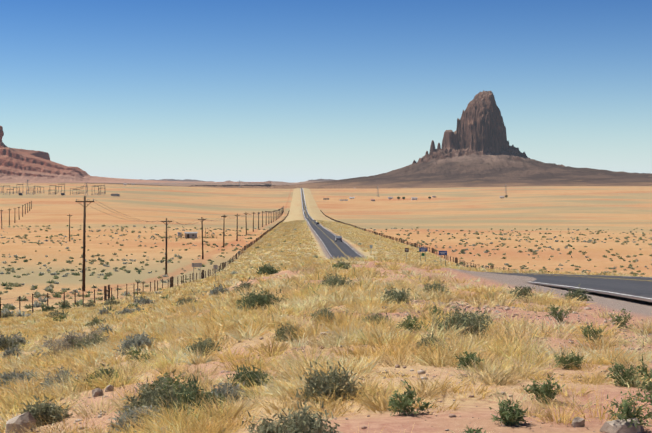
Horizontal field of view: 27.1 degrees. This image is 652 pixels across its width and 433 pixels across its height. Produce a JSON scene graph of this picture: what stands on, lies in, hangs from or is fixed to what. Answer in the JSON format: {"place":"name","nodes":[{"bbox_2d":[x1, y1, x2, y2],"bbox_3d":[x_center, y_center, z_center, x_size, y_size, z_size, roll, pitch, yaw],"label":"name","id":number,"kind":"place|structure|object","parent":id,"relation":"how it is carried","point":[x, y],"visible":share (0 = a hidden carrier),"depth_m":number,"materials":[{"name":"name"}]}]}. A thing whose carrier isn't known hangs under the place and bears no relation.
{"place":"outdoors","nodes":[
{"label":"outdoors","id":0,"kind":"place"},
{"bbox_2d":[0,126,271,182],"bbox_3d":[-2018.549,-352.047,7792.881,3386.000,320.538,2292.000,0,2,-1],"label":"mesa","id":1,"kind":"structure","parent":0,"point":[23,166],"depth_m":7348.39,"materials":[{"name":"stone"}]},
{"bbox_2d":[114,179,332,186],"bbox_3d":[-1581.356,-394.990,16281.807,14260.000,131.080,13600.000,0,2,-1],"label":"distant hills","id":2,"kind":"structure","parent":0,"point":[201,184],"depth_m":18770.18,"materials":[{"name":"brown stone"}]},
{"bbox_2d":[0,182,651,432],"bbox_3d":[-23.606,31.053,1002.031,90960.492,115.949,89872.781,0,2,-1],"label":"ground","id":3,"kind":"structure","parent":0,"point":[611,210],"depth_m":452.56,"materials":[{"name":"sand"}]},
{"bbox_2d":[0,201,31,228],"bbox_3d":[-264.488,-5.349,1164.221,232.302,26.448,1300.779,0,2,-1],"label":"utility poles","id":4,"kind":"object","parent":3,"relation":"on","point":[1,210],"visible":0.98,"depth_m":1164.25,"materials":[{"name":"brown wood"}]},
{"bbox_2d":[1,184,119,195],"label":"substation","id":5,"kind":"object","parent":3,"relation":"on","point":[49,192],"visible":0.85,"depth_m":2972.22,"materials":[{"name":"silver metal"}]},
{"bbox_2d":[67,214,71,240],"bbox_3d":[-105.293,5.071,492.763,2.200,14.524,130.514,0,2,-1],"label":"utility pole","id":6,"kind":"object","parent":3,"relation":"on","point":[69,215],"visible":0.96,"depth_m":557.60,"materials":[{"name":"brown wood"}]},
{"bbox_2d":[0,211,288,317],"bbox_3d":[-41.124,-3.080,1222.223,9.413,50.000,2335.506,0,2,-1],"label":"fence","id":7,"kind":"object","parent":3,"relation":"on","point":[171,281],"visible":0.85,"depth_m":149.65,"materials":[{"name":"brown wood"}]},
{"bbox_2d":[75,196,283,290],"bbox_3d":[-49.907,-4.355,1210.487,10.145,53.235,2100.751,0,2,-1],"label":"power line","id":8,"kind":"object","parent":3,"relation":"on","point":[84,241],"visible":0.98,"depth_m":260.32,"materials":[{"name":"brown wood"}]},
{"bbox_2d":[169,232,216,238],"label":"buildings","id":9,"kind":"structure","parent":3,"relation":"on","point":[190,234],"depth_m":597.42,"materials":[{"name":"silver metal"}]},
{"bbox_2d":[0,255,490,362],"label":"grass","id":10,"kind":"structure","parent":3,"relation":"on","point":[40,324],"depth_m":50.90,"materials":[{"name":"beige plant"}]},
{"bbox_2d":[25,180,507,196],"bbox_3d":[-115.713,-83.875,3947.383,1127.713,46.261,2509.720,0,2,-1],"label":"transmission towers","id":11,"kind":"structure","parent":3,"relation":"on","point":[239,184],"depth_m":3408.08,"materials":[{"name":"silver metal"}]},
{"bbox_2d":[124,183,503,200],"bbox_3d":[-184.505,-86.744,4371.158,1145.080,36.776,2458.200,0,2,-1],"label":"distant buildings","id":12,"kind":"structure","parent":3,"relation":"on","point":[414,198],"depth_m":3235.38,"materials":[{"name":"white"}]},
{"bbox_2d":[192,245,446,281],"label":"road signs","id":13,"kind":"object","parent":3,"relation":"on","point":[215,267],"visible":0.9,"depth_m":255.52,"materials":[{"name":"grey metal"}]},
{"bbox_2d":[5,331,643,432],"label":"rocks","id":14,"kind":"object","parent":3,"relation":"on","point":[616,426],"visible":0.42,"depth_m":13.49,"materials":[{"name":"beige stone"}]},
{"bbox_2d":[0,225,651,316],"bbox_3d":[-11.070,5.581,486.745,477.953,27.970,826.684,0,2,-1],"label":"desert shrubs","id":15,"kind":"object","parent":3,"relation":"on","point":[7,306],"visible":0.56,"depth_m":357.39,"materials":[{"name":"green plant"}]},
{"bbox_2d":[16,297,651,432],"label":"pebbles","id":16,"kind":"object","parent":3,"relation":"on","point":[422,371],"visible":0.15,"depth_m":18.16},
{"bbox_2d":[320,210,549,271],"bbox_3d":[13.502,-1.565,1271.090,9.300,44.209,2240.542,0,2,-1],"label":"fence","id":17,"kind":"object","parent":3,"relation":"on","point":[415,245],"visible":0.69,"depth_m":453.22,"materials":[{"name":"brown wood"}]},
{"bbox_2d":[0,276,651,432],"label":"grass","id":18,"kind":"structure","parent":0,"point":[224,317],"depth_m":17.01,"materials":[{"name":"beige plant"}]},
{"bbox_2d":[0,0,651,181],"label":"sky","id":19,"kind":"structure","parent":0,"point":[203,90],"materials":[{"name":"blue"}]},
{"bbox_2d":[67,220,648,307],"bbox_3d":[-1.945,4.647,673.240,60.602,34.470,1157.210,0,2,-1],"label":"grass right of way","id":20,"kind":"structure","parent":0,"point":[350,233],"depth_m":340.68},
{"bbox_2d":[186,90,651,188],"bbox_3d":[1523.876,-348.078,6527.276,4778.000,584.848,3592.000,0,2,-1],"label":"rock butte","id":21,"kind":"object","parent":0,"point":[475,150],"depth_m":6639.67,"materials":[{"name":"brown stone"}]},
{"bbox_2d":[301,188,651,301],"bbox_3d":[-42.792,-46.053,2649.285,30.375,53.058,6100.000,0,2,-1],"label":"road","id":22,"kind":"structure","parent":0,"point":[621,285],"depth_m":45.41,"materials":[{"name":"grey asphalt"}]},
{"bbox_2d":[335,236,341,241],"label":"car","id":23,"kind":"object","parent":22,"relation":"on","point":[338,237],"visible":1,"depth_m":431.63,"materials":[{"name":"white paint"}]},
{"bbox_2d":[302,188,631,276],"bbox_3d":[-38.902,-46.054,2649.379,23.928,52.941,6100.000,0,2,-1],"label":"edge line","id":24,"kind":"object","parent":22,"relation":"on","point":[360,255],"visible":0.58,"depth_m":494.04,"materials":[{"name":"white paint"}]},
{"bbox_2d":[302,195,642,280],"bbox_3d":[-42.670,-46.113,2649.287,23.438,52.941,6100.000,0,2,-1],"label":"road center line","id":25,"kind":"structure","parent":22,"relation":"on","point":[503,273],"depth_m":308.62,"materials":[{"name":"yellow paint"}]},
{"bbox_2d":[302,193,649,280],"bbox_3d":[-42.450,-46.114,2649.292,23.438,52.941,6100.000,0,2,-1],"label":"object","id":26,"kind":"structure","parent":22,"relation":"on","point":[507,273],"depth_m":62.04,"materials":[{"name":"yellow paint"}]},
{"bbox_2d":[301,194,651,298],"bbox_3d":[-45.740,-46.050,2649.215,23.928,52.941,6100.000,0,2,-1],"label":"edge line","id":27,"kind":"object","parent":22,"relation":"on","point":[534,282],"visible":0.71,"depth_m":36.55,"materials":[{"name":"white paint"}]}
]}

